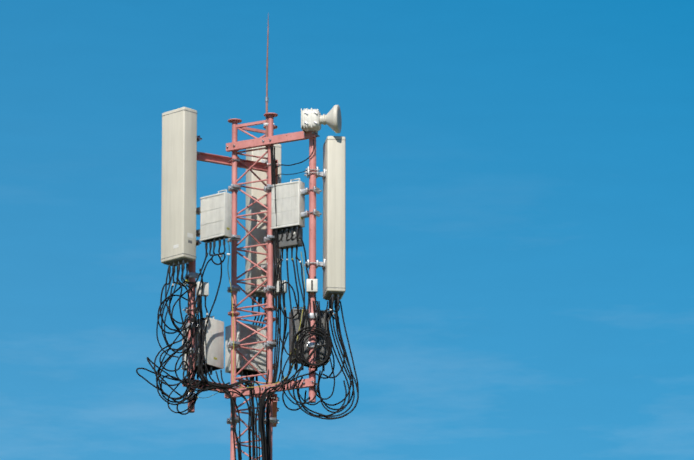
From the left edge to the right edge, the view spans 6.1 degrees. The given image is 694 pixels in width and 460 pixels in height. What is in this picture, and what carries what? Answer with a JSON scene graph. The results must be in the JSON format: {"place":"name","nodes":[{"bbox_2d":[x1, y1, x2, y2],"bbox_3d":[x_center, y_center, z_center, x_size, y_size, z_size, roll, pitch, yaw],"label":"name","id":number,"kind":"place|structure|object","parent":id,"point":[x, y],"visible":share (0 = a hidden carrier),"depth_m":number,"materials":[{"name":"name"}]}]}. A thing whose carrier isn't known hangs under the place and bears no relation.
{"place":"outdoors","nodes":[
{"label":"outdoors","id":0,"kind":"place"},
{"bbox_2d":[136,18,358,459],"bbox_3d":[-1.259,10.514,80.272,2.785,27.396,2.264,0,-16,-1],"label":"lattice mast","id":1,"kind":"object","parent":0,"point":[276,214],"visible":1,"depth_m":82.55,"materials":[{"name":"red metal"}]},
{"bbox_2d":[0,0,693,459],"label":"sky","id":2,"kind":"structure","parent":0,"point":[520,173],"materials":[{"name":"blue"}]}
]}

